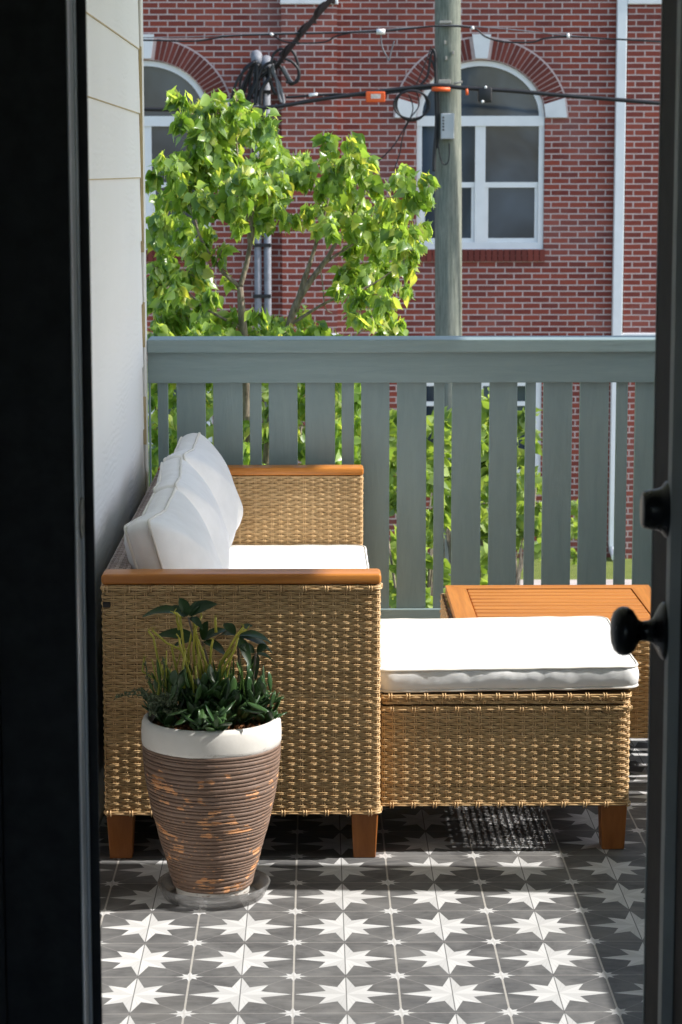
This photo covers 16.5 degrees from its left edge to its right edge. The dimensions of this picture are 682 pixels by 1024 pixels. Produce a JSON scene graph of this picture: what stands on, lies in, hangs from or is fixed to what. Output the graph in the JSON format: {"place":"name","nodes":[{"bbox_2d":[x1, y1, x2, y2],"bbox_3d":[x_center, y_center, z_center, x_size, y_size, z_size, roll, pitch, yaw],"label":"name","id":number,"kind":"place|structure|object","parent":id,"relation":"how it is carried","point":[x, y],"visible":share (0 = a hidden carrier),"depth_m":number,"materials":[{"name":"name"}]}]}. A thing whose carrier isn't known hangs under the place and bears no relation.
{"place":"outdoors","nodes":[
{"label":"outdoors","id":0,"kind":"place"},
{"bbox_2d":[148,383,360,464],"bbox_3d":[-0.593,0.530,15.692,1.816,3.278,1.086,0,8,-1],"label":"shrub","id":1,"kind":"object","parent":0,"point":[265,395],"visible":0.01,"depth_m":15.42,"materials":[{"name":"green plant"}]},
{"bbox_2d":[99,738,647,1023],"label":"porch floor","id":2,"kind":"structure","parent":0,"point":[482,915],"depth_m":4.88,"materials":[{"name":"tile"}]},
{"bbox_2d":[157,870,269,909],"bbox_3d":[-0.276,0.816,5.100,0.245,0.034,0.245,0,8,-1],"label":"plant saucer","id":3,"kind":"object","parent":2,"relation":"on","point":[260,882],"visible":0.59,"depth_m":5.02,"materials":[{"name":"clear plastic"}]},
{"bbox_2d":[141,703,281,901],"bbox_3d":[-0.279,0.632,5.085,0.302,0.393,0.302,0,8,-1],"label":"flowerpot","id":4,"kind":"object","parent":3,"relation":"on","point":[211,795],"visible":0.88,"depth_m":4.97,"materials":[{"name":"brown ceramic"}]},
{"bbox_2d":[114,657,177,718],"bbox_3d":[-0.415,0.378,4.986,0.141,0.128,0.100,0,8,-1],"label":"trailing sedum","id":5,"kind":"object","parent":4,"relation":"in","point":[156,699],"visible":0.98,"depth_m":5.00,"materials":[{"name":"green plant"}]},
{"bbox_2d":[141,609,268,702],"bbox_3d":[-0.292,0.309,5.019,0.277,0.218,0.142,0,8,-1],"label":"pencil cactus","id":6,"kind":"object","parent":4,"relation":"in","point":[223,672],"visible":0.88,"depth_m":5.04,"materials":[{"name":"green plant"}]},
{"bbox_2d":[142,598,276,683],"bbox_3d":[-0.281,0.318,5.081,0.290,0.272,0.108,0,8,-1],"label":"umbrella plant","id":7,"kind":"object","parent":4,"relation":"in","point":[184,608],"visible":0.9,"depth_m":5.08,"materials":[{"name":"dark glossy leaf"},{"name":"yellow-green stem"}]},
{"bbox_2d":[140,662,286,731],"bbox_3d":[-0.275,0.385,5.040,0.320,0.153,0.298,0,8,-1],"label":"jade succulent","id":8,"kind":"object","parent":4,"relation":"in","point":[206,707],"visible":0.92,"depth_m":4.99,"materials":[{"name":"green plant"}]},
{"bbox_2d":[254,683,283,706],"bbox_3d":[-0.163,0.388,5.056,0.060,0.045,0.108,-7,11,-39],"label":"rosette succulent","id":9,"kind":"object","parent":4,"relation":"in","point":[277,699],"visible":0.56,"depth_m":5.03,"materials":[{"name":"green plant"}]},
{"bbox_2d":[100,465,382,858],"bbox_3d":[-0.234,0.325,6.292,0.636,0.663,1.988,0,8,-1],"label":"sofa","id":10,"kind":"object","parent":2,"relation":"on","point":[319,629],"visible":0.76,"depth_m":5.31,"materials":[{"name":"beige wicker"}]},
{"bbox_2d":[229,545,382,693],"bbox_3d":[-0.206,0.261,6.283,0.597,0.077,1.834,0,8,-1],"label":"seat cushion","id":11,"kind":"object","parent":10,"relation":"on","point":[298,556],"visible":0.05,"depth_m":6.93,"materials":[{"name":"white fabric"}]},
{"bbox_2d":[124,487,222,568],"bbox_3d":[-0.391,0.147,5.660,0.224,0.345,0.588,0,8,-1],"label":"back cushion","id":12,"kind":"object","parent":11,"relation":"on","point":[167,529],"visible":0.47,"depth_m":5.46,"materials":[{"name":"white fabric"}]},
{"bbox_2d":[153,457,229,568],"bbox_3d":[-0.397,0.057,6.239,0.210,0.344,0.589,0,8,-1],"label":"back cushion","id":13,"kind":"object","parent":11,"relation":"on","point":[182,476],"visible":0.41,"depth_m":6.12,"materials":[{"name":"white fabric"}]},
{"bbox_2d":[163,432,242,548],"bbox_3d":[-0.396,-0.032,6.826,0.217,0.344,0.590,0,8,-1],"label":"back cushion","id":14,"kind":"object","parent":11,"relation":"on","point":[198,452],"visible":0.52,"depth_m":6.70,"materials":[{"name":"white fabric"}]},
{"bbox_2d":[147,336,654,618],"bbox_3d":[0.618,-0.033,7.349,2.424,1.026,0.160,0,8,-1],"label":"porch railing","id":15,"kind":"object","parent":2,"relation":"on","point":[375,366],"visible":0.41,"depth_m":7.28,"materials":[{"name":"grey wood"}]},
{"bbox_2d":[380,689,631,848],"bbox_3d":[0.376,0.557,5.693,0.582,0.375,0.598,0,8,-1],"label":"ottoman","id":16,"kind":"object","parent":2,"relation":"on","point":[540,748],"visible":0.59,"depth_m":5.40,"materials":[{"name":"beige wicker"}]},
{"bbox_2d":[380,616,638,692],"bbox_3d":[0.379,0.335,5.686,0.613,0.072,0.627,0,8,-1],"label":"ottoman cushion","id":17,"kind":"object","parent":16,"relation":"on","point":[537,653],"visible":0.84,"depth_m":5.48,"materials":[{"name":"white fabric"}]},
{"bbox_2d":[440,585,650,737],"bbox_3d":[0.592,0.445,6.367,0.623,0.402,0.591,0,8,-1],"label":"coffee table","id":18,"kind":"object","parent":2,"relation":"on","point":[478,601],"visible":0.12,"depth_m":6.34,"materials":[{"name":"brown wood"}]},
{"bbox_2d":[389,557,631,579],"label":"ground","id":19,"kind":"structure","parent":0,"point":[573,569],"depth_m":26.26,"materials":[{"name":"green plant"}]},
{"bbox_2d":[86,0,148,826],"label":"siding wall","id":20,"kind":"structure","parent":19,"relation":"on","point":[115,85],"depth_m":6.17,"materials":[{"name":"beige paint"}]},
{"bbox_2d":[145,85,440,485],"bbox_3d":[-0.295,0.522,10.480,1.440,4.772,1.111,0,8,-1],"label":"tallow tree","id":21,"kind":"object","parent":19,"relation":"on","point":[207,163],"visible":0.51,"depth_m":10.08,"materials":[{"name":"green plant"}]},
{"bbox_2d":[143,0,661,559],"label":"brick building","id":22,"kind":"structure","parent":19,"relation":"on","point":[559,212],"depth_m":26.40,"materials":[{"name":"red brick"},{"name":"white cast stone"},{"name":"glass"}]},
{"bbox_2d":[144,61,210,248],"bbox_3d":[-2.185,-4.008,26.432,1.435,2.097,0.087,0,8,-1],"label":"window frame","id":23,"kind":"structure","parent":22,"relation":"in","point":[159,77],"depth_m":26.36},
{"bbox_2d":[148,387,212,447],"bbox_3d":[-2.183,-0.956,26.881,1.439,1.105,0.075,0,8,-1],"label":"window frame","id":24,"kind":"structure","parent":22,"relation":"in","point":[175,393],"depth_m":26.84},
{"bbox_2d":[229,47,300,109],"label":"drip loops","id":25,"kind":"object","parent":22,"relation":"hanging from","point":[257,75],"visible":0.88,"depth_m":25.91,"materials":[{"name":"black rubber"}]},
{"bbox_2d":[265,0,335,77],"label":"service drop","id":26,"kind":"object","parent":22,"relation":"attached to","point":[321,8],"visible":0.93,"depth_m":23.26,"materials":[{"name":"black rubber"}]},
{"bbox_2d":[416,61,544,248],"bbox_3d":[1.567,-4.016,26.473,1.435,2.097,0.087,0,8,-1],"label":"window frame","id":27,"kind":"structure","parent":22,"relation":"in","point":[502,139],"depth_m":26.48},
{"bbox_2d":[426,383,540,473],"bbox_3d":[1.569,-0.965,26.922,1.439,1.105,0.075,0,8,-1],"label":"window frame","id":28,"kind":"structure","parent":22,"relation":"in","point":[429,386],"depth_m":26.88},
{"bbox_2d":[389,408,451,607],"bbox_3d":[0.370,0.981,12.771,0.576,3.211,0.987,0,8,-1],"label":"shrub","id":29,"kind":"object","parent":19,"relation":"on","point":[429,490],"visible":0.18,"depth_m":12.52,"materials":[{"name":"green plant"}]},
{"bbox_2d":[435,0,462,575],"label":"utility pole","id":30,"kind":"object","parent":19,"relation":"on","point":[448,257],"visible":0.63,"depth_m":23.88,"materials":[{"name":"grey wood"}]},
{"bbox_2d":[144,83,659,111],"bbox_3d":[0.689,-4.169,23.642,7.226,0.282,0.117,0,8,-1],"label":"overhead cable","id":31,"kind":"object","parent":30,"relation":"attached to","point":[484,94],"visible":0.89,"depth_m":23.65,"materials":[{"name":"black plastic"}]},
{"bbox_2d":[378,46,431,168],"bbox_3d":[0.631,-4.072,23.669,0.572,1.225,0.051,0,8,-1],"label":"cable coil","id":32,"kind":"object","parent":31,"relation":"hanging from","point":[396,110],"visible":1,"depth_m":23.66,"materials":[{"name":"black rubber"}]},
{"bbox_2d":[143,25,660,60],"bbox_3d":[0.686,-4.705,23.574,7.197,0.359,0.057,0,8,-1],"label":"wire","id":33,"kind":"object","parent":30,"relation":"attached to","point":[376,31],"visible":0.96,"depth_m":23.57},
{"bbox_2d":[420,48,449,170],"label":"pole riser cables","id":34,"kind":"object","parent":30,"relation":"attached to","point":[437,117],"visible":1,"depth_m":23.70,"materials":[{"name":"black rubber"}]},
{"bbox_2d":[427,394,488,606],"bbox_3d":[0.705,0.851,13.803,0.576,3.172,0.916,0,8,-1],"label":"shrub","id":35,"kind":"object","parent":19,"relation":"on","point":[485,479],"visible":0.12,"depth_m":13.47,"materials":[{"name":"green plant"}]},
{"bbox_2d":[570,499,577,565],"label":"shrub","id":36,"kind":"object","parent":19,"relation":"on","point":[574,526],"visible":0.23,"depth_m":20.55,"materials":[{"name":"green plant"}]},
{"bbox_2d":[480,387,542,584],"bbox_3d":[1.282,0.368,18.240,0.784,2.856,1.061,1,8,6],"label":"shrub","id":37,"kind":"object","parent":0,"point":[520,497],"visible":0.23,"depth_m":18.12,"materials":[{"name":"green plant"}]},
{"bbox_2d":[520,579,631,584],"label":"pavement","id":38,"kind":"structure","parent":0,"point":[608,582],"depth_m":25.26,"materials":[{"name":"concrete"}]},
{"bbox_3d":[0.600,-0.487,2.637,2.298,3.378,0.145,0,8,-1],"label":"entrance wall","id":39,"kind":"object","parent":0,"visible":0},
{"bbox_2d":[0,0,101,1023],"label":"door frame","id":40,"kind":"object","parent":39,"relation":"attached to","point":[50,941],"visible":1,"depth_m":2.61,"materials":[{"name":"black wood paint"},{"name":"grey rubber"}]},
{"bbox_2d":[610,0,681,1023],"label":"door","id":41,"kind":"structure","parent":40,"relation":"attached to","point":[660,630],"depth_m":2.74,"materials":[{"name":"black paint"}]}
]}

